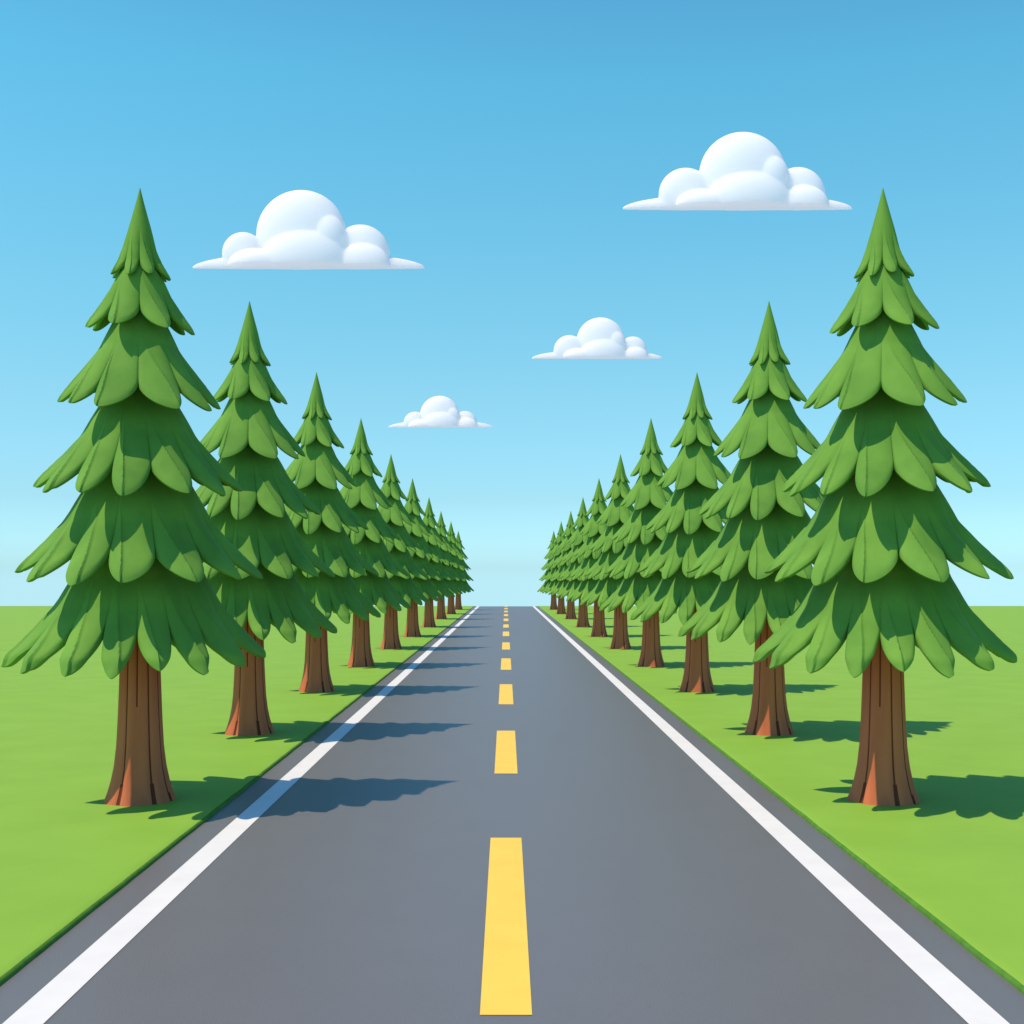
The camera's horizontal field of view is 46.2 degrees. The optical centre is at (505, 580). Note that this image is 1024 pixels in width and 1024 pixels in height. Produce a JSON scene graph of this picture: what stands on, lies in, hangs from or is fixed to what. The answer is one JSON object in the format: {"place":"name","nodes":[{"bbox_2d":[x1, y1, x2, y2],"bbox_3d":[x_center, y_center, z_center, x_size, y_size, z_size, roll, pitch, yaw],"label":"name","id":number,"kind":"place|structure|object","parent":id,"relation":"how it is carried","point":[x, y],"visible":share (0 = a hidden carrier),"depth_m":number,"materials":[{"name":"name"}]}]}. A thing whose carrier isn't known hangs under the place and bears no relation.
{"place":"outdoors","nodes":[
{"label":"outdoors","id":0,"kind":"place"},
{"bbox_2d":[0,606,473,985],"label":"lawn","id":1,"kind":"structure","parent":0,"point":[75,850],"depth_m":19.38,"materials":[{"name":"green plant"}]},
{"bbox_2d":[1,189,265,806],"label":"fir tree","id":2,"kind":"object","parent":1,"relation":"on","point":[136,537],"visible":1,"depth_m":14.77,"materials":[{"name":"green plant"}]},
{"bbox_2d":[195,301,336,735],"bbox_3d":[-4.785,-1.148,22.205,3.271,8.093,3.268,0,0,-12],"label":"fir tree","id":3,"kind":"object","parent":1,"relation":"on","point":[248,433],"visible":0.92,"depth_m":21.62,"materials":[{"name":"green plant"}]},
{"bbox_2d":[284,372,380,692],"bbox_3d":[-4.888,-1.226,30.706,3.335,8.252,3.332,0,0,-9],"label":"fir tree","id":4,"kind":"object","parent":1,"relation":"on","point":[317,471],"visible":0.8,"depth_m":30.15,"materials":[{"name":"green plant"}]},
{"bbox_2d":[332,420,410,666],"bbox_3d":[-4.842,-1.253,39.755,3.358,8.308,3.354,0,0,-7],"label":"fir tree","id":5,"kind":"object","parent":1,"relation":"on","point":[361,500],"visible":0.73,"depth_m":39.22,"materials":[{"name":"green plant"}]},
{"bbox_2d":[373,456,429,648],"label":"fir tree","id":6,"kind":"object","parent":1,"relation":"on","point":[396,515],"visible":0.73,"depth_m":49.63,"materials":[{"name":"green plant"}]},
{"bbox_2d":[403,478,443,636],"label":"fir tree","id":7,"kind":"object","parent":1,"relation":"on","point":[423,584],"visible":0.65,"depth_m":60.51,"materials":[{"name":"green plant"}]},
{"bbox_2d":[422,499,454,626],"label":"fir tree","id":8,"kind":"object","parent":1,"relation":"on","point":[438,583],"visible":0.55,"depth_m":73.12,"materials":[{"name":"green plant"}]},
{"bbox_2d":[435,513,462,618],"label":"fir tree","id":9,"kind":"object","parent":1,"relation":"on","point":[448,568],"visible":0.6,"depth_m":88.64,"materials":[{"name":"green plant"}]},
{"bbox_2d":[446,523,468,613],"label":"fir tree","id":10,"kind":"object","parent":1,"relation":"on","point":[452,539],"visible":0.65,"depth_m":102.14,"materials":[{"name":"green plant"}]},
{"bbox_2d":[455,531,473,609],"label":"fir tree","id":11,"kind":"object","parent":1,"relation":"on","point":[458,605],"visible":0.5,"depth_m":117.96,"materials":[{"name":"green plant"}]},
{"bbox_2d":[193,190,424,269],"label":"cloud","id":12,"kind":"structure","parent":0,"point":[302,230],"depth_m":691.23,"materials":[{"name":"white"}]},
{"bbox_2d":[388,396,492,427],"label":"cloud","id":13,"kind":"structure","parent":0,"point":[439,412],"depth_m":1293.04,"materials":[{"name":"white"}]},
{"bbox_2d":[0,606,1023,1023],"bbox_3d":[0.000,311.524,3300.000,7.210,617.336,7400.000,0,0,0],"label":"road","id":14,"kind":"structure","parent":0,"point":[504,814],"depth_m":10.98,"materials":[{"name":"grey asphalt"}]},
{"bbox_2d":[0,0,1023,605],"label":"sky","id":15,"kind":"structure","parent":0,"point":[499,149],"materials":[{"name":"blue"}]},
{"bbox_2d":[532,317,662,358],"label":"cloud","id":16,"kind":"structure","parent":0,"point":[600,338],"depth_m":1093.35,"materials":[{"name":"white"}]},
{"bbox_2d":[623,132,851,210],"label":"cloud","id":17,"kind":"structure","parent":0,"point":[743,171],"depth_m":790.73,"materials":[{"name":"white"}]},
{"bbox_2d":[538,606,1023,994],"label":"lawn","id":18,"kind":"structure","parent":0,"point":[946,854],"depth_m":19.05,"materials":[{"name":"green plant"}]},
{"bbox_2d":[537,531,557,609],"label":"fir tree","id":19,"kind":"object","parent":18,"relation":"on","point":[550,557],"visible":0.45,"depth_m":117.96,"materials":[{"name":"green plant"}]},
{"bbox_2d":[542,522,565,613],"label":"fir tree","id":20,"kind":"object","parent":18,"relation":"on","point":[559,539],"visible":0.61,"depth_m":102.13,"materials":[{"name":"green plant"}]},
{"bbox_2d":[548,512,576,618],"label":"fir tree","id":21,"kind":"object","parent":18,"relation":"on","point":[569,531],"visible":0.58,"depth_m":88.61,"materials":[{"name":"green plant"}]},
{"bbox_2d":[556,499,589,626],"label":"fir tree","id":22,"kind":"object","parent":18,"relation":"on","point":[578,541],"visible":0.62,"depth_m":73.11,"materials":[{"name":"green plant"}]},
{"bbox_2d":[566,480,607,636],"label":"fir tree","id":23,"kind":"object","parent":18,"relation":"on","point":[593,529],"visible":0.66,"depth_m":60.49,"materials":[{"name":"green plant"}]},
{"bbox_2d":[580,454,636,648],"bbox_3d":[4.741,-1.203,50.085,3.316,8.204,3.312,0,0,5],"label":"fir tree","id":24,"kind":"object","parent":18,"relation":"on","point":[615,515],"visible":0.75,"depth_m":49.60,"materials":[{"name":"green plant"}]},
{"bbox_2d":[599,420,676,666],"bbox_3d":[4.766,-1.253,39.764,3.358,8.308,3.354,0,0,7],"label":"fir tree","id":25,"kind":"object","parent":18,"relation":"on","point":[647,497],"visible":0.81,"depth_m":39.22,"materials":[{"name":"green plant"}]},
{"bbox_2d":[630,374,730,692],"bbox_3d":[4.851,-1.226,30.718,3.335,8.252,3.332,0,0,9],"label":"fir tree","id":26,"kind":"object","parent":18,"relation":"on","point":[696,470],"visible":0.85,"depth_m":30.12,"materials":[{"name":"green plant"}]},
{"bbox_2d":[678,302,824,735],"bbox_3d":[4.832,-1.148,22.221,3.271,8.093,3.268,0,0,12],"label":"fir tree","id":27,"kind":"object","parent":18,"relation":"on","point":[767,522],"visible":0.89,"depth_m":21.62,"materials":[{"name":"green plant"}]},
{"bbox_2d":[752,189,1016,805],"bbox_3d":[4.804,-1.082,15.415,3.216,7.958,3.213,0,0,17],"label":"fir tree","id":28,"kind":"object","parent":18,"relation":"on","point":[884,534],"visible":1,"depth_m":14.76,"materials":[{"name":"green plant"}]}
]}

